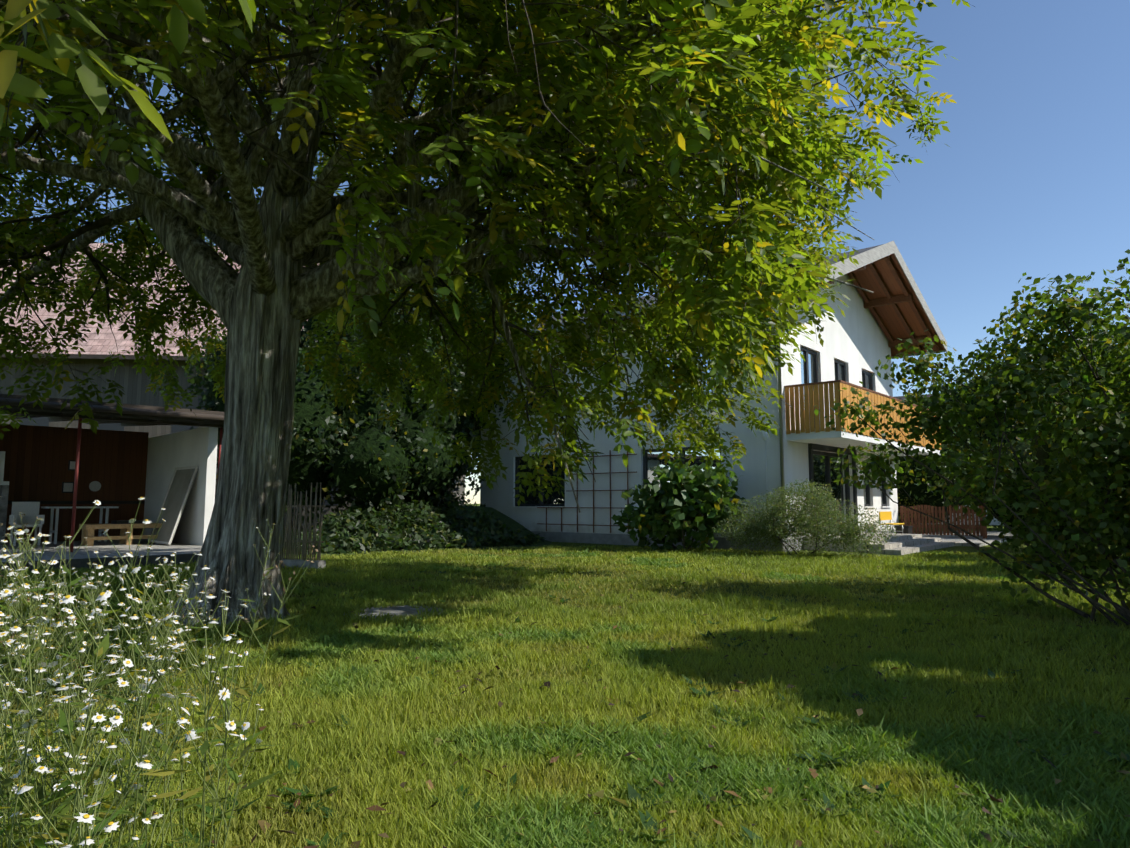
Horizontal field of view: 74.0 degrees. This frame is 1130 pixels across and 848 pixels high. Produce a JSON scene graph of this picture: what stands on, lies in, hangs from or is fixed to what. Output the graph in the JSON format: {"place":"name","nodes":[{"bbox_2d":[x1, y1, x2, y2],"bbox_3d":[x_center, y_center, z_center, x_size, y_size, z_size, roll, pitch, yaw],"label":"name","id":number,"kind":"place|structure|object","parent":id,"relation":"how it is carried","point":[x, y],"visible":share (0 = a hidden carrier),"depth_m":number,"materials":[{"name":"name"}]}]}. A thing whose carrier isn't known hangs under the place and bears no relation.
{"place":"outdoors","nodes":[
{"label":"outdoors","id":0,"kind":"place"},
{"bbox_2d":[0,243,464,528],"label":"barn","id":1,"kind":"structure","parent":0,"point":[95,347],"depth_m":31.68,"materials":[{"name":"tile"}]},
{"bbox_2d":[0,504,1129,847],"bbox_3d":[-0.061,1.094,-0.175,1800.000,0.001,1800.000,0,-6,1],"label":"lawn ground","id":2,"kind":"structure","parent":0,"point":[858,574],"depth_m":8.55,"materials":[{"name":"green plant"}]},
{"bbox_2d":[0,394,223,572],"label":"garden shed","id":3,"kind":"structure","parent":2,"relation":"on","point":[73,468],"depth_m":17.83,"materials":[{"name":"wood"},{"name":"white painted plaster"},{"name":"rough stone"}]},
{"bbox_2d":[9,502,44,545],"bbox_3d":[-11.845,2.188,16.501,0.560,0.950,0.510,6,-8,-44],"label":"wicker chair","id":4,"kind":"object","parent":3,"relation":"on","point":[30,510],"visible":0.79,"depth_m":16.60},
{"bbox_2d":[41,506,118,543],"bbox_3d":[-11.405,2.360,17.612,1.400,0.840,0.800,6,-8,-44],"label":"white table","id":5,"kind":"object","parent":3,"relation":"on","point":[51,531],"visible":0.92,"depth_m":17.46,"materials":[{"name":"white paint"}]},
{"bbox_2d":[79,520,162,545],"bbox_3d":[-9.892,2.446,16.947,1.750,0.530,0.650,6,-8,-44],"label":"wooden bench","id":6,"kind":"object","parent":3,"relation":"on","point":[124,526],"visible":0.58,"depth_m":16.61,"materials":[{"name":"brown wood"}]},
{"bbox_2d":[149,466,197,544],"bbox_3d":[-8.940,1.838,17.103,0.540,1.745,1.450,6,-8,-44],"label":"leaning board","id":7,"kind":"object","parent":3,"relation":"on","point":[177,492],"visible":0.9,"depth_m":17.06,"materials":[{"name":"grey wood"}]},
{"bbox_2d":[0,496,312,847],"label":"stems","id":8,"kind":"object","parent":2,"relation":"on","point":[80,799],"depth_m":1.97,"materials":[{"name":"green plant"}]},
{"bbox_2d":[0,512,317,667],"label":"wildflower dry heads","id":9,"kind":"object","parent":8,"relation":"attached to","point":[270,578],"visible":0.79,"depth_m":2.36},
{"bbox_2d":[282,482,325,568],"bbox_3d":[-4.868,1.750,13.032,1.789,1.458,0.180,-3,-7,27],"label":"stick fence","id":10,"kind":"object","parent":2,"relation":"on","point":[290,547],"visible":0.5,"depth_m":12.80,"materials":[{"name":"brown wood"}]},
{"bbox_2d":[344,605,442,619],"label":"stone slab","id":11,"kind":"structure","parent":2,"relation":"on","point":[400,610],"depth_m":7.60,"materials":[{"name":"stone"}]},
{"bbox_2d":[289,495,545,554],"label":"bank groundcover plants","id":12,"kind":"object","parent":2,"relation":"on","point":[421,535],"visible":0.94,"depth_m":18.27,"materials":[{"name":"green plant"}]},
{"bbox_2d":[289,506,550,555],"bbox_3d":[-4.331,2.824,21.058,10.000,1.007,17.500,0,-6,1],"label":"bank mound","id":13,"kind":"object","parent":2,"relation":"on","point":[511,524],"visible":0.06,"depth_m":20.31,"materials":[{"name":"green plant"}]},
{"bbox_2d":[182,256,544,533],"bbox_3d":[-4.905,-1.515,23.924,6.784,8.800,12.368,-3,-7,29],"label":"bush","id":14,"kind":"object","parent":13,"relation":"on","point":[305,465],"visible":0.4,"depth_m":19.00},
{"bbox_2d":[438,493,476,507],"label":"fern plants","id":15,"kind":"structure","parent":2,"relation":"on","point":[467,506],"depth_m":23.04,"materials":[{"name":"green plant"}]},
{"bbox_2d":[0,0,974,630],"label":"walnut tree trunk and limbs","id":16,"kind":"object","parent":2,"relation":"on","point":[268,298],"visible":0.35,"depth_m":7.14,"materials":[{"name":"grey plant"}]},
{"bbox_2d":[0,0,970,505],"bbox_3d":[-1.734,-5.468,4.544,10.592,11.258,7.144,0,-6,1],"label":"tree leaves","id":17,"kind":"object","parent":16,"relation":"attached to","point":[730,28],"visible":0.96,"depth_m":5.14,"materials":[{"name":"green plant"}]},
{"bbox_2d":[4,568,1129,847],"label":"fallen leaves","id":18,"kind":"object","parent":2,"relation":"on","point":[632,794],"visible":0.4,"depth_m":2.90,"materials":[{"name":"green plant"}]},
{"bbox_2d":[5,557,1129,847],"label":"fallen leaves","id":19,"kind":"object","parent":2,"relation":"on","point":[599,793],"visible":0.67,"depth_m":2.95,"materials":[{"name":"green plant"}]},
{"bbox_2d":[612,458,747,551],"bbox_3d":[2.644,1.884,17.290,3.167,2.229,2.369,0,-6,1],"label":"fig bush","id":20,"kind":"object","parent":2,"relation":"on","point":[711,491],"depth_m":16.91,"materials":[{"name":"green plant"}]},
{"bbox_2d":[480,241,947,551],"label":"house","id":21,"kind":"structure","parent":2,"relation":"on","point":[863,334],"depth_m":20.31,"materials":[{"name":"paint"}]},
{"bbox_2d":[712,478,899,557],"bbox_3d":[4.977,1.982,15.765,3.750,1.692,2.168,-1,-6,11],"label":"sage shrub","id":22,"kind":"object","parent":2,"relation":"on","point":[804,523],"depth_m":15.53,"materials":[{"name":"green plant"}]},
{"bbox_2d":[897,483,921,530],"bbox_3d":[11.303,2.579,26.470,4.558,2.583,2.888,5,-8,-38],"label":"golden shrub","id":23,"kind":"object","parent":2,"relation":"on","point":[899,518],"depth_m":25.24,"materials":[{"name":"green plant"}]},
{"bbox_2d":[814,249,1129,625],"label":"hazel tree","id":24,"kind":"object","parent":2,"relation":"on","point":[1106,433],"depth_m":8.02,"materials":[{"name":"green plant"}]},
{"bbox_2d":[896,347,1128,530],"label":"bush","id":25,"kind":"object","parent":2,"relation":"on","point":[1041,456],"visible":0.1,"depth_m":25.02,"materials":[{"name":"green plant"}]},
{"bbox_2d":[896,322,1129,558],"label":"bush branches","id":26,"kind":"object","parent":2,"relation":"on","point":[999,528],"visible":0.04,"depth_m":24.80,"materials":[{"name":"green plant"}]},
{"bbox_2d":[0,0,1129,503],"label":"sky","id":27,"kind":"structure","parent":0,"point":[1033,176],"materials":[{"name":"blue"}]},
{"bbox_2d":[894,526,912,533],"bbox_3d":[9.887,3.151,21.879,0.390,0.360,0.440,-5,-8,40],"label":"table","id":28,"kind":"object","parent":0,"point":[907,529],"visible":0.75,"depth_m":21.74,"materials":[{"name":"black plastic"}]},
{"bbox_2d":[803,530,1037,554],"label":"terrace paving","id":29,"kind":"structure","parent":0,"point":[901,544],"depth_m":18.36,"materials":[{"name":"stone"}]},
{"bbox_2d":[879,511,903,532],"bbox_3d":[9.245,2.859,21.205,0.372,0.801,1.000,-5,-8,40],"label":"chair","id":30,"kind":"object","parent":29,"relation":"on","point":[887,515],"visible":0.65,"depth_m":21.25,"materials":[{"name":"orange paint"}]},
{"bbox_2d":[899,503,986,537],"bbox_3d":[11.357,2.898,22.632,2.400,1.020,0.090,-5,-8,40],"label":"wooden fence","id":31,"kind":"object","parent":29,"relation":"on","point":[944,526],"depth_m":22.62,"materials":[{"name":"brown wood"}]},
{"bbox_2d":[894,394,1000,524],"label":"neighbour house","id":32,"kind":"structure","parent":0,"point":[996,522],"depth_m":38.22,"materials":[{"name":"paint"}]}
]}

